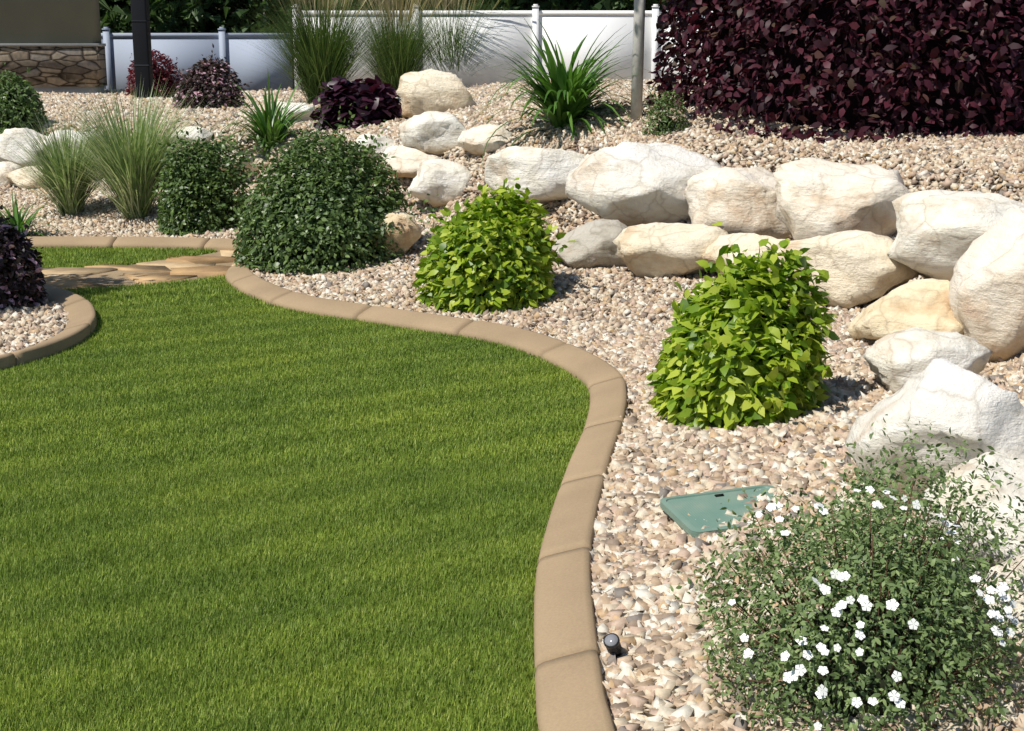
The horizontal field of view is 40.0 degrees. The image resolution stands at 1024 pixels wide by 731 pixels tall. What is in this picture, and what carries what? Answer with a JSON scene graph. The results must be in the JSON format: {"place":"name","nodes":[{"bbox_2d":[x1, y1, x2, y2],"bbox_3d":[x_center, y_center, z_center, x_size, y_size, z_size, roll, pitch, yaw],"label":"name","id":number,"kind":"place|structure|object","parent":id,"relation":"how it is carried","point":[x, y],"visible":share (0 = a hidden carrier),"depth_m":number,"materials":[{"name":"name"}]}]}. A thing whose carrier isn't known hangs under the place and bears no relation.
{"place":"outdoors","nodes":[
{"label":"outdoors","id":0,"kind":"place"},
{"bbox_2d":[9,86,104,93],"bbox_3d":[-14.925,-5.048,26.843,14.150,0.560,0.620,0,13,0],"label":"building foundation","id":1,"kind":"object","parent":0,"point":[84,90],"visible":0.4,"depth_m":26.49,"materials":[{"name":"grey concrete"}]},
{"bbox_2d":[0,46,106,86],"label":"stone veneer","id":2,"kind":"object","parent":1,"relation":"on","point":[67,66],"visible":1,"depth_m":26.34,"materials":[{"name":"brown stone"}]},
{"bbox_2d":[0,43,105,45],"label":"ledge","id":3,"kind":"object","parent":2,"relation":"on","point":[101,44],"visible":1,"depth_m":26.23,"materials":[{"name":"grey concrete"}]},
{"bbox_2d":[41,250,238,289],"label":"flagstone path","id":4,"kind":"structure","parent":0,"point":[176,268],"depth_m":10.54,"materials":[{"name":"stone"}]},
{"bbox_2d":[0,252,568,730],"bbox_3d":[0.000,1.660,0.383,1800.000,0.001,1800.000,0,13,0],"label":"ground","id":5,"kind":"structure","parent":0,"point":[235,648],"depth_m":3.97,"materials":[{"name":"green plant"}]},
{"bbox_2d":[0,284,96,369],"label":"edging","id":6,"kind":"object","parent":5,"relation":"on","point":[81,325],"depth_m":8.10,"materials":[{"name":"concrete"}]},
{"bbox_2d":[25,236,240,251],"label":"curb","id":7,"kind":"structure","parent":5,"relation":"on","point":[217,244],"depth_m":11.74,"materials":[{"name":"concrete"}]},
{"bbox_2d":[30,245,275,306],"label":"lawn","id":8,"kind":"structure","parent":5,"relation":"on","point":[215,290],"depth_m":9.86,"materials":[{"name":"green plant"}]},
{"bbox_2d":[99,0,293,61],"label":"pine tree","id":9,"kind":"object","parent":5,"relation":"on","point":[181,16],"depth_m":31.62,"materials":[{"name":"green plant"}]},
{"bbox_2d":[101,27,292,89],"bbox_3d":[-7.838,-6.175,29.891,6.475,1.985,0.149,0,13,0],"label":"fence","id":10,"kind":"object","parent":5,"relation":"on","point":[187,50],"visible":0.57,"depth_m":29.77,"materials":[{"name":"white plastic"}]},
{"bbox_2d":[211,0,546,81],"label":"pine tree","id":11,"kind":"object","parent":5,"relation":"on","point":[258,8],"depth_m":31.25,"materials":[{"name":"green plant"}]},
{"bbox_2d":[225,263,626,730],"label":"curb","id":12,"kind":"structure","parent":5,"relation":"on","point":[570,691],"depth_m":4.96,"materials":[{"name":"concrete"}]},
{"bbox_2d":[291,4,712,89],"bbox_3d":[5.763,-6.164,28.867,20.475,2.425,0.149,0,13,0],"label":"white fence","id":13,"kind":"object","parent":5,"relation":"on","point":[568,31],"visible":0.27,"depth_m":28.74,"materials":[{"name":"white plastic"}]},
{"bbox_2d":[490,0,703,10],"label":"pine tree","id":14,"kind":"object","parent":5,"relation":"on","point":[591,5],"depth_m":32.32,"materials":[{"name":"green plant"}]},
{"bbox_3d":[0.000,-7.867,39.236,60.000,1.065,40.000,0,13,0],"label":"gravel bed","id":15,"kind":"object","parent":5,"relation":"on","visible":0},
{"bbox_2d":[0,0,101,43],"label":"house wall","id":16,"kind":"structure","parent":15,"relation":"on","point":[49,21],"depth_m":26.24,"materials":[{"name":"beige paint"}]},
{"bbox_2d":[124,49,182,97],"bbox_3d":[-6.208,-4.999,24.251,1.045,0.935,1.071,7,15,29],"label":"barberry shrub","id":17,"kind":"object","parent":15,"relation":"on","point":[163,74],"visible":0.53,"depth_m":24.05,"materials":[{"name":"red plant"}]},
{"bbox_2d":[0,78,705,190],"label":"gravel","id":18,"kind":"structure","parent":15,"relation":"on","point":[53,97],"depth_m":18.33,"materials":[{"name":"beige gravel"}]},
{"bbox_2d":[171,43,251,108],"bbox_3d":[-4.125,-3.937,19.326,1.134,0.962,0.975,0,13,0],"label":"weigela shrub","id":19,"kind":"object","parent":18,"relation":"on","point":[205,75],"visible":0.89,"depth_m":19.12,"materials":[{"name":"purple plant"}]},
{"bbox_2d":[222,0,406,103],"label":"feather reed grass","id":20,"kind":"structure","parent":18,"relation":"on","point":[320,57],"depth_m":20.53,"materials":[{"name":"green plant"}]},
{"bbox_2d":[344,0,472,89],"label":"feather reed grass","id":21,"kind":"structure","parent":18,"relation":"on","point":[393,73],"depth_m":26.45,"materials":[{"name":"green plant"}]},
{"bbox_2d":[391,0,524,73],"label":"feather reed grass","id":22,"kind":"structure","parent":18,"relation":"on","point":[447,48],"depth_m":28.55,"materials":[{"name":"green plant"}]},
{"bbox_3d":[-8.100,-4.559,25.170,5.000,0.360,3.900,0,13,0],"label":"patio slab","id":23,"kind":"object","parent":15,"relation":"on","visible":0},
{"bbox_2d":[130,0,153,97],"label":"post","id":24,"kind":"object","parent":23,"relation":"on","point":[141,36],"visible":0.88,"depth_m":22.92,"materials":[{"name":"black metal"}]},
{"bbox_2d":[0,303,589,466],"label":"lawn","id":25,"kind":"structure","parent":0,"point":[189,383],"depth_m":6.82,"materials":[{"name":"green plant"}]},
{"bbox_2d":[39,127,1021,321],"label":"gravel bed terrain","id":26,"kind":"structure","parent":0,"point":[719,162],"depth_m":10.79,"materials":[{"name":"beige gravel"}]},
{"bbox_2d":[0,161,21,186],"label":"boulder","id":27,"kind":"object","parent":26,"relation":"on","point":[4,170],"visible":0.38,"depth_m":15.14,"materials":[{"name":"stone"}]},
{"bbox_2d":[0,128,46,167],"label":"boulder","id":28,"kind":"object","parent":26,"relation":"on","point":[6,141],"visible":0.38,"depth_m":15.96,"materials":[{"name":"stone"}]},
{"bbox_2d":[0,205,47,309],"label":"weigela shrub","id":29,"kind":"object","parent":26,"relation":"on","point":[22,281],"visible":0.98,"depth_m":8.92,"materials":[{"name":"purple plant"}]},
{"bbox_2d":[0,63,48,133],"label":"shrub","id":30,"kind":"object","parent":26,"relation":"on","point":[21,105],"visible":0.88,"depth_m":16.44,"materials":[{"name":"green plant"}]},
{"bbox_2d":[6,165,47,189],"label":"boulder","id":31,"kind":"object","parent":26,"relation":"on","point":[17,177],"visible":0.29,"depth_m":14.90,"materials":[{"name":"stone"}]},
{"bbox_2d":[0,194,64,236],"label":"daylily plant","id":32,"kind":"object","parent":26,"relation":"on","point":[20,223],"visible":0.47,"depth_m":12.12,"materials":[{"name":"green plant"}]},
{"bbox_2d":[0,107,118,215],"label":"ornamental grass","id":33,"kind":"object","parent":26,"relation":"on","point":[70,197],"depth_m":13.20,"materials":[{"name":"green plant"}]},
{"bbox_2d":[37,130,97,154],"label":"boulder","id":34,"kind":"object","parent":26,"relation":"on","point":[55,132],"visible":0.17,"depth_m":15.93,"materials":[{"name":"stone"}]},
{"bbox_2d":[2,76,243,219],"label":"ornamental grass","id":35,"kind":"object","parent":26,"relation":"on","point":[132,167],"depth_m":12.65,"materials":[{"name":"green plant"}]},
{"bbox_2d":[171,126,213,149],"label":"boulder","id":36,"kind":"object","parent":26,"relation":"on","point":[204,133],"visible":0.37,"depth_m":15.25,"materials":[{"name":"stone"}]},
{"bbox_2d":[151,120,252,235],"bbox_3d":[-2.680,-1.627,12.175,0.874,0.992,0.866,0,13,0],"label":"spirea shrub","id":37,"kind":"object","parent":26,"relation":"on","point":[187,195],"visible":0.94,"depth_m":12.04,"materials":[{"name":"green plant"}]},
{"bbox_2d":[217,150,269,177],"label":"boulder","id":38,"kind":"object","parent":26,"relation":"on","point":[258,159],"visible":0.22,"depth_m":14.36,"materials":[{"name":"stone"}]},
{"bbox_2d":[207,74,341,156],"bbox_3d":[-2.543,-2.545,14.626,1.575,1.094,1.454,0,13,0],"label":"daylily plant","id":39,"kind":"object","parent":26,"relation":"on","point":[268,123],"visible":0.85,"depth_m":14.53,"materials":[{"name":"green plant"}]},
{"bbox_2d":[271,101,313,121],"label":"boulder","id":40,"kind":"object","parent":26,"relation":"on","point":[305,117],"visible":0.27,"depth_m":16.72,"materials":[{"name":"stone"}]},
{"bbox_2d":[214,97,438,274],"bbox_3d":[-1.381,-1.375,10.514,1.680,1.260,1.419,0,13,0],"label":"spirea shrub","id":41,"kind":"object","parent":26,"relation":"on","point":[321,221],"visible":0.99,"depth_m":10.25,"materials":[{"name":"green plant"}]},
{"bbox_2d":[309,75,401,130],"bbox_3d":[-1.660,-2.810,15.214,1.066,0.677,0.893,0,13,0],"label":"heuchera","id":42,"kind":"object","parent":26,"relation":"on","point":[376,96],"visible":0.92,"depth_m":14.99,"materials":[{"name":"purple plant"}]},
{"bbox_2d":[354,134,394,159],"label":"boulder","id":43,"kind":"object","parent":26,"relation":"on","point":[383,139],"visible":0.24,"depth_m":13.33,"materials":[{"name":"stone"}]},
{"bbox_2d":[372,210,421,255],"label":"boulder","id":44,"kind":"object","parent":26,"relation":"on","point":[407,238],"visible":0.57,"depth_m":10.37,"materials":[{"name":"beige stone"}]},
{"bbox_2d":[382,145,439,177],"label":"boulder","id":45,"kind":"object","parent":26,"relation":"on","point":[405,161],"visible":0.45,"depth_m":12.60,"materials":[{"name":"stone"}]},
{"bbox_2d":[398,111,466,154],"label":"boulder","id":46,"kind":"object","parent":26,"relation":"on","point":[435,132],"visible":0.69,"depth_m":12.57,"materials":[{"name":"stone"}]},
{"bbox_2d":[396,69,476,118],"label":"boulder","id":47,"kind":"object","parent":26,"relation":"on","point":[420,92],"visible":0.78,"depth_m":14.76,"materials":[{"name":"stone"}]},
{"bbox_2d":[408,159,472,207],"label":"boulder","id":48,"kind":"object","parent":26,"relation":"on","point":[446,180],"visible":0.94,"depth_m":12.01,"materials":[{"name":"stone"}]},
{"bbox_2d":[456,124,512,155],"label":"boulder","id":49,"kind":"object","parent":26,"relation":"on","point":[473,140],"visible":0.87,"depth_m":12.16,"materials":[{"name":"stone"}]},
{"bbox_2d":[412,178,576,314],"bbox_3d":[-0.112,-0.771,9.033,1.079,0.864,0.964,0,13,0],"label":"gold shrub","id":50,"kind":"object","parent":26,"relation":"on","point":[488,253],"visible":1,"depth_m":8.81,"materials":[{"name":"green plant"}]},
{"bbox_2d":[0,97,989,641],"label":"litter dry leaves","id":51,"kind":"object","parent":26,"relation":"on","point":[638,299],"visible":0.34,"depth_m":9.27,"materials":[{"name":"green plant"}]},
{"bbox_2d":[0,93,1023,391],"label":"gravel","id":52,"kind":"structure","parent":26,"relation":"on","point":[602,299],"depth_m":9.94,"materials":[{"name":"beige gravel"}]},
{"bbox_2d":[485,146,585,203],"bbox_3d":[0.225,-1.493,11.252,0.891,0.533,0.624,0,13,0],"label":"boulder","id":53,"kind":"object","parent":26,"relation":"on","point":[541,174],"visible":0.56,"depth_m":11.02,"materials":[{"name":"stone"}]},
{"bbox_2d":[457,17,655,161],"bbox_3d":[0.365,-2.271,12.095,1.784,1.402,1.844,-12,18,-42],"label":"daylily plant","id":54,"kind":"object","parent":26,"relation":"on","point":[563,97],"visible":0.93,"depth_m":11.82,"materials":[{"name":"green plant"}]},
{"bbox_2d":[551,219,626,268],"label":"boulder","id":55,"kind":"object","parent":26,"relation":"on","point":[593,246],"visible":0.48,"depth_m":9.73,"materials":[{"name":"grey stone"}]},
{"bbox_2d":[630,0,644,120],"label":"terrace tree","id":56,"kind":"object","parent":26,"relation":"on","point":[637,60],"visible":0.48,"depth_m":11.54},
{"bbox_2d":[565,142,721,226],"bbox_3d":[0.967,-1.268,10.356,1.120,0.752,0.764,-6,14,-25],"label":"boulder","id":57,"kind":"object","parent":26,"relation":"on","point":[627,184],"visible":0.72,"depth_m":10.12,"materials":[{"name":"stone"}]},
{"bbox_2d":[637,81,688,135],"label":"small shrub","id":58,"kind":"object","parent":26,"relation":"on","point":[666,123],"visible":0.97,"depth_m":11.06,"materials":[{"name":"green plant"}]},
{"bbox_2d":[612,222,727,278],"bbox_3d":[1.092,-0.740,9.476,0.830,0.414,0.581,0,13,0],"label":"boulder","id":59,"kind":"object","parent":26,"relation":"on","point":[654,249],"visible":0.73,"depth_m":9.30,"materials":[{"name":"stone"}]},
{"bbox_2d":[683,167,791,238],"bbox_3d":[1.654,-1.108,9.853,0.868,0.561,0.695,0,13,0],"label":"boulder","id":60,"kind":"object","parent":26,"relation":"on","point":[738,200],"visible":0.66,"depth_m":9.59,"materials":[{"name":"stone"}]},
{"bbox_2d":[703,233,784,276],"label":"boulder","id":61,"kind":"object","parent":26,"relation":"on","point":[748,242],"visible":0.29,"depth_m":9.13,"materials":[{"name":"stone"}]},
{"bbox_2d":[538,307,1023,730],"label":"gravel","id":62,"kind":"structure","parent":26,"relation":"on","point":[655,675],"depth_m":4.61,"materials":[{"name":"beige gravel"}]},
{"bbox_2d":[603,633,621,656],"bbox_3d":[0.276,0.801,3.836,0.045,0.152,0.069,6,14,24],"label":"spotlight body","id":63,"kind":"object","parent":62,"relation":"on","point":[611,642],"visible":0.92,"depth_m":3.81,"materials":[{"name":"black plastic"}]},
{"bbox_2d":[660,485,791,537],"bbox_3d":[0.755,0.491,4.793,0.430,0.027,0.320,-6,17,-15],"label":"valve box lid","id":64,"kind":"object","parent":62,"relation":"on","point":[702,506],"visible":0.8,"depth_m":4.80,"materials":[{"name":"green plastic"}]},
{"bbox_2d":[645,222,839,429],"bbox_3d":[1.002,-0.163,6.113,0.843,0.915,0.862,0,13,0],"label":"gold shrub","id":65,"kind":"object","parent":62,"relation":"on","point":[713,368],"depth_m":5.94,"materials":[{"name":"plant"}]},
{"bbox_2d":[665,454,1023,730],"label":"potentilla shrub","id":66,"kind":"object","parent":62,"relation":"on","point":[872,672],"depth_m":3.37,"materials":[{"name":"green plant"}]},
{"bbox_2d":[807,414,1023,640],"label":"potentilla shrub","id":67,"kind":"object","parent":62,"relation":"on","point":[941,477],"visible":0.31,"depth_m":3.84,"materials":[{"name":"green plant"}]},
{"bbox_2d":[862,327,992,393],"bbox_3d":[1.819,0.004,6.273,0.509,0.356,0.462,10,16,38],"label":"boulder","id":68,"kind":"object","parent":62,"relation":"on","point":[896,360],"visible":0.77,"depth_m":6.15,"materials":[{"name":"stone"}]},
{"bbox_2d":[646,0,1023,142],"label":"hedge","id":69,"kind":"object","parent":26,"relation":"on","point":[858,68],"visible":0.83,"depth_m":10.41,"materials":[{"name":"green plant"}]},
{"bbox_2d":[773,157,910,239],"bbox_3d":[2.269,-1.007,9.261,1.146,0.676,0.729,0,13,0],"label":"boulder","id":70,"kind":"object","parent":26,"relation":"on","point":[816,196],"visible":0.52,"depth_m":9.01,"materials":[{"name":"stone"}]},
{"bbox_2d":[767,230,917,308],"bbox_3d":[1.990,-0.554,8.465,0.849,0.538,0.615,7,15,29],"label":"boulder","id":71,"kind":"object","parent":26,"relation":"on","point":[861,267],"visible":0.6,"depth_m":8.20,"materials":[{"name":"stone"}]},
{"bbox_2d":[847,278,963,340],"bbox_3d":[2.097,-0.234,7.251,0.724,0.442,0.607,6,14,25],"label":"boulder","id":72,"kind":"object","parent":26,"relation":"on","point":[923,303],"visible":0.51,"depth_m":7.09,"materials":[{"name":"beige stone"}]},
{"bbox_2d":[845,358,1023,507],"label":"boulder","id":73,"kind":"object","parent":26,"relation":"on","point":[941,395],"visible":0.62,"depth_m":4.53,"materials":[{"name":"stone"}]},
{"bbox_2d":[887,189,1023,280],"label":"boulder","id":74,"kind":"object","parent":26,"relation":"on","point":[939,232],"visible":0.61,"depth_m":7.92,"materials":[{"name":"stone"}]},
{"bbox_2d":[921,452,1023,566],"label":"boulder","id":75,"kind":"object","parent":26,"relation":"on","point":[1006,462],"visible":0.45,"depth_m":4.15,"materials":[{"name":"stone"}]},
{"bbox_2d":[948,207,1023,361],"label":"boulder","id":76,"kind":"object","parent":26,"relation":"on","point":[986,293],"visible":0.87,"depth_m":6.75,"materials":[{"name":"stone"}]},
{"bbox_2d":[972,554,1023,664],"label":"boulder","id":77,"kind":"object","parent":26,"relation":"on","point":[1019,608],"visible":0.38,"depth_m":3.60,"materials":[{"name":"stone"}]}
]}

